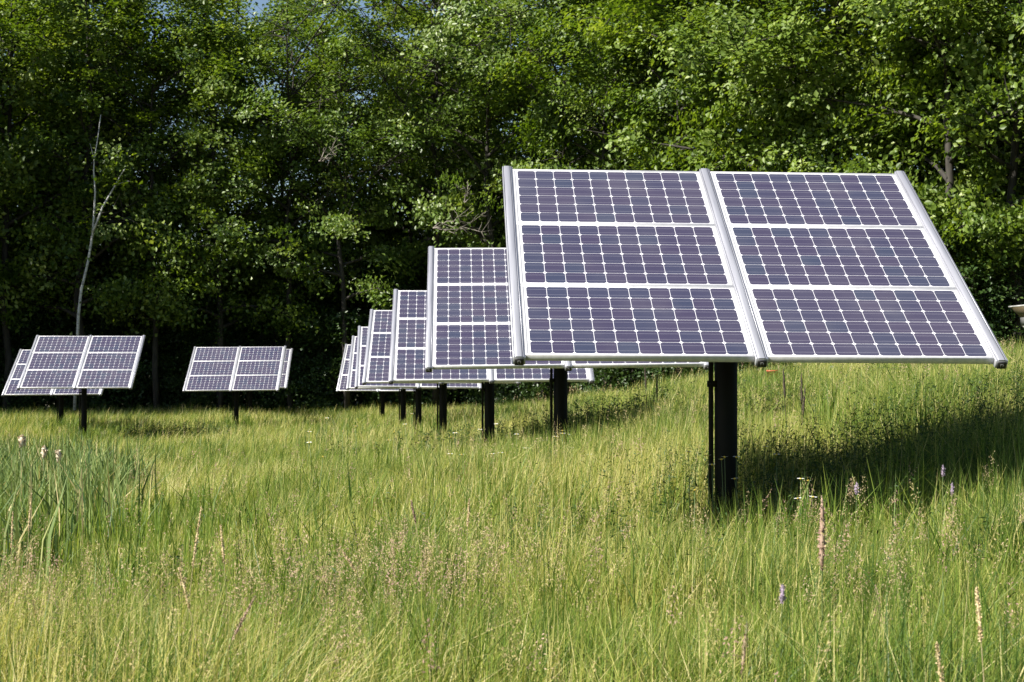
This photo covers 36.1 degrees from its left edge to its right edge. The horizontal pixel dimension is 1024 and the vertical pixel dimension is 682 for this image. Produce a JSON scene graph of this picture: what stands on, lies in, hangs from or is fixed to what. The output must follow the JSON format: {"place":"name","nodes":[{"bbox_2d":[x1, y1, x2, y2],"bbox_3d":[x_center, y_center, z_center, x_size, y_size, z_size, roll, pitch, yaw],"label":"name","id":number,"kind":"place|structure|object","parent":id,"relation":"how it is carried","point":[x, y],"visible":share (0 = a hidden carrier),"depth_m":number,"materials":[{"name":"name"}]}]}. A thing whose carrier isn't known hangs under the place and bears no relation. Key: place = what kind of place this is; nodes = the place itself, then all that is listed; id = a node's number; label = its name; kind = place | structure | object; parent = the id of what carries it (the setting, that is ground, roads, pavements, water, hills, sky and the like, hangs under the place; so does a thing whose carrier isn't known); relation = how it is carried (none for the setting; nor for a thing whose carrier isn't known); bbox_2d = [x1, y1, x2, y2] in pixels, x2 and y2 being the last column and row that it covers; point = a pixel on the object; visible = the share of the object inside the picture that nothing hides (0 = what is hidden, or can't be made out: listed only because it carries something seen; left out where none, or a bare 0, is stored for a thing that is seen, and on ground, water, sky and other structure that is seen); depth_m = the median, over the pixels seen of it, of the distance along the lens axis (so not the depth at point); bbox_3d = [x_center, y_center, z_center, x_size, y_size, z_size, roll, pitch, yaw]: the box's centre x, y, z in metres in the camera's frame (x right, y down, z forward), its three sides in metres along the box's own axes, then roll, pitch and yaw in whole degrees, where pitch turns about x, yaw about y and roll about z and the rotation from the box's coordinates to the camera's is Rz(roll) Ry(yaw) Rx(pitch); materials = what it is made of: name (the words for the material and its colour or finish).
{"place":"outdoors","nodes":[
{"label":"outdoors","id":0,"kind":"place"},
{"bbox_2d":[0,402,463,584],"bbox_3d":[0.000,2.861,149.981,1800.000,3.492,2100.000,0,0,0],"label":"ground","id":1,"kind":"structure","parent":0,"point":[97,505],"depth_m":86.45,"materials":[{"name":"soil"}]},
{"bbox_2d":[0,306,55,411],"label":"understory bush","id":2,"kind":"object","parent":1,"relation":"on","point":[22,400],"visible":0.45,"depth_m":76.41,"materials":[{"name":"green plant"}]},
{"bbox_2d":[0,240,64,411],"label":"understory bush","id":3,"kind":"object","parent":1,"relation":"on","point":[17,251],"visible":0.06,"depth_m":78.98,"materials":[{"name":"green plant"}]},
{"bbox_2d":[1,349,103,425],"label":"solar array","id":4,"kind":"object","parent":1,"relation":"on","point":[12,383],"visible":0.36,"depth_m":56.72,"materials":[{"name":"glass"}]},
{"bbox_2d":[1,271,114,410],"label":"understory bush","id":5,"kind":"object","parent":1,"relation":"on","point":[58,325],"visible":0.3,"depth_m":76.84,"materials":[{"name":"green plant"}]},
{"bbox_2d":[0,0,134,408],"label":"maple tree","id":6,"kind":"object","parent":1,"relation":"on","point":[75,52],"visible":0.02,"depth_m":83.34,"materials":[{"name":"green plant"}]},
{"bbox_2d":[0,0,146,410],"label":"maple tree","id":7,"kind":"object","parent":1,"relation":"on","point":[10,169],"visible":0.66,"depth_m":74.00,"materials":[{"name":"green plant"}]},
{"bbox_2d":[17,335,144,435],"bbox_3d":[-13.801,1.858,50.479,3.540,4.132,2.603,0,0,-4],"label":"solar array","id":8,"kind":"object","parent":1,"relation":"on","point":[82,364],"visible":0.96,"depth_m":50.47,"materials":[{"name":"glass"}]},
{"bbox_2d":[0,0,169,334],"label":"maple tree","id":9,"kind":"object","parent":1,"relation":"on","point":[52,177],"visible":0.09,"depth_m":77.90,"materials":[{"name":"green plant"}]},
{"bbox_2d":[0,428,184,598],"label":"cattail","id":10,"kind":"object","parent":1,"relation":"on","point":[90,469],"depth_m":19.47},
{"bbox_2d":[0,0,191,410],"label":"ash tree","id":11,"kind":"object","parent":1,"relation":"on","point":[63,239],"visible":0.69,"depth_m":73.72,"materials":[{"name":"green plant"}]},
{"bbox_2d":[0,2,192,408],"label":"maple tree","id":12,"kind":"object","parent":1,"relation":"on","point":[118,66],"visible":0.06,"depth_m":78.27,"materials":[{"name":"green plant"}]},
{"bbox_2d":[30,323,166,412],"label":"understory bush","id":13,"kind":"object","parent":1,"relation":"on","point":[91,401],"visible":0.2,"depth_m":76.00,"materials":[{"name":"green plant"}]},
{"bbox_2d":[35,242,164,409],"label":"understory bush","id":14,"kind":"object","parent":1,"relation":"on","point":[107,258],"visible":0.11,"depth_m":79.18,"materials":[{"name":"green plant"}]},
{"bbox_2d":[73,115,131,409],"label":"dead tree","id":15,"kind":"object","parent":1,"relation":"on","point":[80,299],"visible":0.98,"depth_m":71.78,"materials":[{"name":"grey wood"}]},
{"bbox_2d":[8,85,216,406],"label":"maple tree","id":16,"kind":"object","parent":1,"relation":"on","point":[117,260],"visible":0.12,"depth_m":78.36,"materials":[{"name":"green plant"}]},
{"bbox_2d":[4,26,224,325],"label":"maple tree","id":17,"kind":"object","parent":1,"relation":"on","point":[140,169],"depth_m":86.36,"materials":[{"name":"green plant"}]},
{"bbox_2d":[87,283,183,412],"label":"understory bush","id":18,"kind":"object","parent":1,"relation":"on","point":[134,396],"visible":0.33,"depth_m":77.17,"materials":[{"name":"green plant"}]},
{"bbox_2d":[2,0,280,409],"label":"maple tree","id":19,"kind":"object","parent":1,"relation":"on","point":[191,140],"visible":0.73,"depth_m":74.05,"materials":[{"name":"green plant"}]},
{"bbox_2d":[83,264,213,409],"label":"understory bush","id":20,"kind":"object","parent":1,"relation":"on","point":[144,394],"visible":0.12,"depth_m":79.58,"materials":[{"name":"green plant"}]},
{"bbox_2d":[135,261,238,409],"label":"understory bush","id":21,"kind":"object","parent":1,"relation":"on","point":[165,393],"visible":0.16,"depth_m":79.39,"materials":[{"name":"green plant"}]},
{"bbox_2d":[141,295,237,412],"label":"understory bush","id":22,"kind":"object","parent":1,"relation":"on","point":[177,396],"visible":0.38,"depth_m":77.48,"materials":[{"name":"green plant"}]},
{"bbox_2d":[178,567,200,664],"bbox_3d":[-1.129,1.219,5.590,0.127,0.833,0.023,0,0,0],"label":"grass head","id":23,"kind":"object","parent":1,"relation":"on","point":[184,586],"depth_m":5.59},
{"bbox_2d":[185,505,201,641],"bbox_3d":[-1.344,1.199,6.590,0.086,1.017,0.023,0,0,0],"label":"grass head","id":24,"kind":"object","parent":1,"relation":"on","point":[194,552],"depth_m":6.59},
{"bbox_2d":[118,22,295,409],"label":"ash tree","id":25,"kind":"object","parent":1,"relation":"on","point":[272,269],"visible":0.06,"depth_m":81.42,"materials":[{"name":"green plant"}]},
{"bbox_2d":[167,292,266,412],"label":"understory bush","id":26,"kind":"object","parent":1,"relation":"on","point":[186,360],"visible":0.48,"depth_m":76.87,"materials":[{"name":"green plant"}]},
{"bbox_2d":[114,0,326,410],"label":"ash tree","id":27,"kind":"object","parent":1,"relation":"on","point":[175,246],"visible":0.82,"depth_m":74.71,"materials":[{"name":"green plant"}]},
{"bbox_2d":[161,325,280,406],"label":"understory bush","id":28,"kind":"object","parent":1,"relation":"on","point":[234,341],"visible":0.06,"depth_m":80.92,"materials":[{"name":"green plant"}]},
{"bbox_2d":[182,346,285,425],"bbox_3d":[-10.430,2.019,59.228,3.636,3.698,2.741,0,0,0],"label":"solar array","id":29,"kind":"object","parent":1,"relation":"on","point":[236,370],"visible":0.96,"depth_m":59.21,"materials":[{"name":"glass"}]},
{"bbox_2d":[217,595,255,675],"bbox_3d":[-0.990,1.254,5.391,0.226,0.763,0.026,0,0,0],"label":"grass head","id":30,"kind":"object","parent":1,"relation":"on","point":[242,620],"depth_m":5.39},
{"bbox_2d":[176,279,341,409],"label":"understory bush","id":31,"kind":"object","parent":1,"relation":"on","point":[254,333],"visible":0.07,"depth_m":81.09,"materials":[{"name":"green plant"}]},
{"bbox_2d":[247,348,292,414],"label":"solar array","id":32,"kind":"object","parent":1,"relation":"on","point":[286,370],"visible":0.2,"depth_m":69.39,"materials":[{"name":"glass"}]},
{"bbox_2d":[167,5,378,410],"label":"maple tree","id":33,"kind":"object","parent":1,"relation":"on","point":[308,86],"visible":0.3,"depth_m":80.35,"materials":[{"name":"green plant"}]},
{"bbox_2d":[225,301,336,412],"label":"understory bush","id":34,"kind":"object","parent":1,"relation":"on","point":[264,402],"visible":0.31,"depth_m":77.16,"materials":[{"name":"green plant"}]},
{"bbox_2d":[140,0,436,323],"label":"maple tree","id":35,"kind":"object","parent":1,"relation":"on","point":[296,227],"visible":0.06,"depth_m":86.03,"materials":[{"name":"green plant"}]},
{"bbox_2d":[179,0,414,412],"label":"oak tree","id":36,"kind":"object","parent":1,"relation":"on","point":[249,183],"visible":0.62,"depth_m":75.58,"materials":[{"name":"green plant"}]},
{"bbox_2d":[261,296,352,411],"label":"understory bush","id":37,"kind":"object","parent":1,"relation":"on","point":[310,342],"visible":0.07,"depth_m":81.33,"materials":[{"name":"green plant"}]},
{"bbox_2d":[268,311,358,411],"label":"understory bush","id":38,"kind":"object","parent":1,"relation":"on","point":[308,404],"visible":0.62,"depth_m":76.73,"materials":[{"name":"green plant"}]},
{"bbox_2d":[267,308,376,410],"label":"understory bush","id":39,"kind":"object","parent":1,"relation":"on","point":[364,312],"visible":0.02,"depth_m":82.21,"materials":[{"name":"green plant"}]},
{"bbox_2d":[298,267,386,406],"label":"understory bush","id":40,"kind":"object","parent":1,"relation":"on","point":[336,299],"visible":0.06,"depth_m":86.10,"materials":[{"name":"green plant"}]},
{"bbox_2d":[296,209,403,403],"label":"understory bush","id":41,"kind":"object","parent":1,"relation":"on","point":[342,256],"depth_m":89.63,"materials":[{"name":"green plant"}]},
{"bbox_2d":[220,0,490,412],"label":"oak tree","id":42,"kind":"object","parent":1,"relation":"on","point":[337,224],"visible":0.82,"depth_m":75.46,"materials":[{"name":"green plant"}]},
{"bbox_2d":[287,304,424,410],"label":"understory bush","id":43,"kind":"object","parent":1,"relation":"on","point":[354,324],"visible":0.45,"depth_m":76.88,"materials":[{"name":"green plant"}]},
{"bbox_2d":[316,340,407,407],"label":"understory bush","id":44,"kind":"object","parent":1,"relation":"on","point":[366,394],"visible":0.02,"depth_m":81.81,"materials":[{"name":"green plant"}]},
{"bbox_2d":[336,344,412,418],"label":"solar array","id":45,"kind":"object","parent":1,"relation":"on","point":[342,381],"visible":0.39,"depth_m":67.01,"materials":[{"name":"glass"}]},
{"bbox_2d":[339,256,438,409],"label":"understory bush","id":46,"kind":"object","parent":1,"relation":"on","point":[404,286],"visible":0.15,"depth_m":78.48,"materials":[{"name":"green plant"}]},
{"bbox_2d":[277,0,517,309],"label":"oak tree","id":47,"kind":"object","parent":1,"relation":"on","point":[373,239],"visible":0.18,"depth_m":81.03,"materials":[{"name":"green plant"}]},
{"bbox_2d":[346,335,456,423],"bbox_3d":[-3.591,1.601,51.732,3.615,3.594,2.683,0,0,0],"label":"solar array","id":48,"kind":"object","parent":1,"relation":"on","point":[351,381],"visible":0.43,"depth_m":51.82,"materials":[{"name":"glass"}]},
{"bbox_2d":[338,241,470,406],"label":"understory bush","id":49,"kind":"object","parent":1,"relation":"on","point":[423,268],"visible":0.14,"depth_m":79.96,"materials":[{"name":"green plant"}]},
{"bbox_2d":[290,0,524,310],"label":"maple tree","id":50,"kind":"object","parent":1,"relation":"on","point":[372,5],"visible":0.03,"depth_m":87.68,"materials":[{"name":"green plant"}]},
{"bbox_2d":[355,326,481,426],"bbox_3d":[-2.671,1.358,44.883,3.562,3.635,2.574,0,0,-4],"label":"solar array","id":51,"kind":"object","parent":1,"relation":"on","point":[360,360],"visible":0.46,"depth_m":44.19,"materials":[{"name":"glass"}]},
{"bbox_2d":[386,389,456,409],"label":"understory bush","id":52,"kind":"object","parent":1,"relation":"on","point":[428,400],"visible":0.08,"depth_m":77.48,"materials":[{"name":"green plant"}]},
{"bbox_2d":[311,0,557,410],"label":"oak tree","id":53,"kind":"object","parent":1,"relation":"on","point":[425,242],"visible":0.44,"depth_m":76.87,"materials":[{"name":"green plant"}]},
{"bbox_2d":[355,0,524,403],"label":"ash tree","id":54,"kind":"object","parent":1,"relation":"on","point":[397,238],"visible":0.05,"depth_m":82.34,"materials":[{"name":"green plant"}]},
{"bbox_2d":[362,309,520,435],"bbox_3d":[-1.600,1.056,36.336,3.593,3.669,2.662,0,0,0],"label":"solar array","id":55,"kind":"object","parent":1,"relation":"on","point":[377,360],"visible":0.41,"depth_m":36.38,"materials":[{"name":"glass"}]},
{"bbox_2d":[335,26,552,276],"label":"maple tree","id":56,"kind":"object","parent":1,"relation":"on","point":[406,226],"visible":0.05,"depth_m":86.23,"materials":[{"name":"green plant"}]},
{"bbox_2d":[429,389,481,406],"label":"understory bush","id":57,"kind":"object","parent":1,"relation":"on","point":[474,398],"visible":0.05,"depth_m":77.97,"materials":[{"name":"green plant"}]},
{"bbox_2d":[354,0,623,393],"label":"oak tree","id":58,"kind":"object","parent":1,"relation":"on","point":[450,31],"visible":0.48,"depth_m":74.28,"materials":[{"name":"green plant"}]},
{"bbox_2d":[389,289,594,446],"bbox_3d":[-0.401,0.815,28.237,3.542,3.614,2.608,0,0,-2],"label":"solar array","id":59,"kind":"object","parent":1,"relation":"on","point":[408,342],"visible":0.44,"depth_m":27.59,"materials":[{"name":"glass"}]},
{"bbox_2d":[454,230,547,400],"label":"understory bush","id":60,"kind":"object","parent":1,"relation":"on","point":[523,382],"visible":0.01,"depth_m":79.92,"materials":[{"name":"green plant"}]},
{"bbox_2d":[464,382,538,407],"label":"understory bush","id":61,"kind":"object","parent":1,"relation":"on","point":[504,395],"visible":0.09,"depth_m":75.28,"materials":[{"name":"green plant"}]},
{"bbox_2d":[0,335,1023,681],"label":"meadow grass","id":62,"kind":"structure","parent":1,"relation":"on","point":[622,645],"depth_m":9.76,"materials":[{"name":"green plant"}]},
{"bbox_2d":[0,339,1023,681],"bbox_3d":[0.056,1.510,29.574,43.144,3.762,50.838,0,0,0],"label":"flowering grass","id":63,"kind":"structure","parent":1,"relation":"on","point":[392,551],"depth_m":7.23,"materials":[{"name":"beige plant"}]},
{"bbox_2d":[0,344,1023,644],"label":"leafy weeds","id":64,"kind":"object","parent":1,"relation":"on","point":[148,430],"visible":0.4,"depth_m":13.94,"materials":[{"name":"green plant"}]},
{"bbox_2d":[400,0,623,246],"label":"maple tree","id":65,"kind":"object","parent":1,"relation":"on","point":[501,123],"visible":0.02,"depth_m":84.34,"materials":[{"name":"green plant"}]},
{"bbox_2d":[505,382,573,403],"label":"understory bush","id":66,"kind":"object","parent":1,"relation":"on","point":[531,389],"visible":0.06,"depth_m":74.64,"materials":[{"name":"green plant"}]},
{"bbox_2d":[427,0,666,393],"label":"oak tree","id":67,"kind":"object","parent":1,"relation":"on","point":[513,142],"visible":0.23,"depth_m":71.94,"materials":[{"name":"green plant"}]},
{"bbox_2d":[433,208,490,243],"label":"dead branch","id":68,"kind":"object","parent":67,"relation":"attached to","point":[436,227],"visible":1,"depth_m":66.16,"materials":[{"name":"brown wood"}]},
{"bbox_2d":[425,246,707,448],"bbox_3d":[0.650,0.506,20.680,3.641,3.741,2.732,0,0,0],"label":"solar array","id":69,"kind":"object","parent":1,"relation":"on","point":[468,324],"visible":0.34,"depth_m":20.47,"materials":[{"name":"glass"}]},
{"bbox_2d":[532,368,625,395],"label":"understory bush","id":70,"kind":"object","parent":1,"relation":"on","point":[579,385],"visible":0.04,"depth_m":71.91,"materials":[{"name":"green plant"}]},
{"bbox_2d":[453,0,725,247],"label":"oak tree","id":71,"kind":"object","parent":1,"relation":"on","point":[481,91],"visible":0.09,"depth_m":75.35,"materials":[{"name":"green plant"}]},
{"bbox_2d":[469,0,727,393],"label":"maple tree","id":72,"kind":"object","parent":1,"relation":"on","point":[563,41],"visible":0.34,"depth_m":68.30,"materials":[{"name":"green plant"}]},
{"bbox_2d":[573,367,676,396],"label":"understory bush","id":73,"kind":"object","parent":1,"relation":"on","point":[633,373],"visible":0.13,"depth_m":67.76,"materials":[{"name":"green plant"}]},
{"bbox_2d":[515,0,736,377],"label":"maple tree","id":74,"kind":"object","parent":1,"relation":"on","point":[653,83],"visible":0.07,"depth_m":69.90,"materials":[{"name":"green plant"}]},
{"bbox_2d":[599,367,702,388],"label":"understory bush","id":75,"kind":"object","parent":1,"relation":"on","point":[630,369],"visible":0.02,"depth_m":70.54,"materials":[{"name":"green plant"}]},
{"bbox_2d":[555,0,780,380],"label":"ash tree","id":76,"kind":"object","parent":1,"relation":"on","point":[620,101],"visible":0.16,"depth_m":64.72,"materials":[{"name":"green plant"}]},
{"bbox_2d":[499,0,838,170],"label":"maple tree","id":77,"kind":"object","parent":1,"relation":"on","point":[582,164],"depth_m":73.39,"materials":[{"name":"green plant"}]},
{"bbox_2d":[641,363,751,381],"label":"understory bush","id":78,"kind":"object","parent":1,"relation":"on","point":[673,371],"visible":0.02,"depth_m":66.65,"materials":[{"name":"green plant"}]},
{"bbox_2d":[670,362,743,382],"bbox_3d":[8.264,-1.141,64.203,5.603,7.400,5.551,0,0,8],"label":"understory bush","id":79,"kind":"object","parent":1,"relation":"on","point":[690,371],"depth_m":63.88,"materials":[{"name":"green plant"}]},
{"bbox_2d":[541,0,910,371],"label":"maple tree","id":80,"kind":"object","parent":1,"relation":"on","point":[627,9],"visible":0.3,"depth_m":59.81,"materials":[{"name":"green plant"}]},
{"bbox_2d":[740,621,748,679],"bbox_3d":[0.826,1.317,5.591,0.038,0.636,0.032,0,-1,28],"label":"dock plant","id":81,"kind":"object","parent":1,"relation":"on","point":[745,645],"visible":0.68,"depth_m":5.59,"materials":[{"name":"beige plant"}]},
{"bbox_2d":[660,0,845,171],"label":"maple tree","id":82,"kind":"object","parent":1,"relation":"on","point":[732,126],"visible":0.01,"depth_m":69.43,"materials":[{"name":"green plant"}]},
{"bbox_2d":[706,362,802,374],"bbox_3d":[9.633,0.308,61.990,5.205,4.316,5.320,0,0,-15],"label":"understory bush","id":83,"kind":"object","parent":1,"relation":"on","point":[750,365],"visible":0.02,"depth_m":61.48,"materials":[{"name":"green plant"}]},
{"bbox_2d":[502,166,1007,526],"bbox_3d":[1.729,0.316,12.441,3.631,3.700,2.764,0,0,0],"label":"solar array","id":84,"kind":"object","parent":1,"relation":"on","point":[725,272],"visible":0.98,"depth_m":12.26,"materials":[{"name":"glass"}]},
{"bbox_2d":[684,0,864,171],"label":"ash tree","id":85,"kind":"object","parent":1,"relation":"on","point":[764,80],"visible":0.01,"depth_m":64.74,"materials":[{"name":"green plant"}]},
{"bbox_2d":[779,584,786,653],"bbox_3d":[1.102,1.302,6.389,0.037,0.631,0.035,0,0,0],"label":"lupine","id":86,"kind":"object","parent":1,"relation":"on","point":[782,593],"visible":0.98,"depth_m":6.39,"materials":[{"name":"purple plant"}]},
{"bbox_2d":[817,495,826,629],"bbox_3d":[1.422,1.173,7.190,0.050,0.935,0.051,0,0,0],"label":"dock plant","id":87,"kind":"object","parent":1,"relation":"on","point":[821,543],"visible":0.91,"depth_m":7.19,"materials":[{"name":"plant"}]},
{"bbox_2d":[651,0,1010,209],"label":"maple tree","id":88,"kind":"object","parent":1,"relation":"on","point":[732,95],"visible":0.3,"depth_m":58.28,"materials":[{"name":"green plant"}]},
{"bbox_2d":[669,0,1000,240],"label":"maple tree","id":89,"kind":"object","parent":1,"relation":"on","point":[807,133],"visible":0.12,"depth_m":56.64,"materials":[{"name":"green plant"}]},
{"bbox_2d":[759,0,1023,281],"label":"maple tree","id":90,"kind":"object","parent":1,"relation":"on","point":[996,179],"visible":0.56,"depth_m":52.56,"materials":[{"name":"green plant"}]},
{"bbox_2d":[817,0,1023,349],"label":"maple tree","id":91,"kind":"object","parent":1,"relation":"on","point":[925,84],"visible":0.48,"depth_m":53.17,"materials":[{"name":"green plant"}]},
{"bbox_2d":[935,641,944,681],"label":"grass head","id":92,"kind":"object","parent":1,"relation":"on","point":[938,657],"depth_m":4.29},
{"bbox_2d":[868,2,1023,338],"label":"maple tree","id":93,"kind":"object","parent":1,"relation":"on","point":[941,182],"visible":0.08,"depth_m":55.91,"materials":[{"name":"green plant"}]},
{"bbox_2d":[919,0,1023,246],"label":"maple tree","id":94,"kind":"object","parent":1,"relation":"on","point":[1018,21],"visible":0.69,"depth_m":49.91,"materials":[{"name":"green plant"}]},
{"bbox_2d":[935,225,1023,338],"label":"understory bush","id":95,"kind":"object","parent":1,"relation":"on","point":[995,289],"depth_m":54.60,"materials":[{"name":"green plant"}]},
{"bbox_2d":[939,235,1020,338],"bbox_3d":[15.100,-0.582,55.629,7.859,6.585,7.227,0,-1,-18],"label":"understory bush","id":96,"kind":"object","parent":1,"relation":"on","point":[1017,268],"visible":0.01,"depth_m":53.62,"materials":[{"name":"green plant"}]},
{"bbox_2d":[938,213,1023,350],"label":"understory bush","id":97,"kind":"object","parent":1,"relation":"on","point":[974,285],"visible":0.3,"depth_m":52.50,"materials":[{"name":"green plant"}]},
{"bbox_2d":[967,34,1023,189],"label":"maple tree","id":98,"kind":"object","parent":1,"relation":"on","point":[1013,49],"visible":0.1,"depth_m":54.14,"materials":[{"name":"green plant"}]},
{"bbox_2d":[972,240,1023,347],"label":"understory bush","id":99,"kind":"object","parent":1,"relation":"on","point":[1009,294],"visible":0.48,"depth_m":52.69,"materials":[{"name":"green plant"}]},
{"bbox_2d":[976,168,1023,346],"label":"understory bush","id":100,"kind":"object","parent":1,"relation":"on","point":[983,188],"visible":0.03,"depth_m":54.80,"materials":[{"name":"green plant"}]},
{"bbox_2d":[1008,305,1023,326],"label":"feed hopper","id":101,"kind":"object","parent":1,"relation":"on","point":[1018,310],"visible":1,"depth_m":24.19,"materials":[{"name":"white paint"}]},
{"bbox_2d":[7,0,1011,311],"label":"sky","id":102,"kind":"structure","parent":0,"point":[260,7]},
{"bbox_2d":[975,587,983,681],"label":"grass head","id":103,"kind":"object","parent":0,"point":[977,612],"depth_m":4.59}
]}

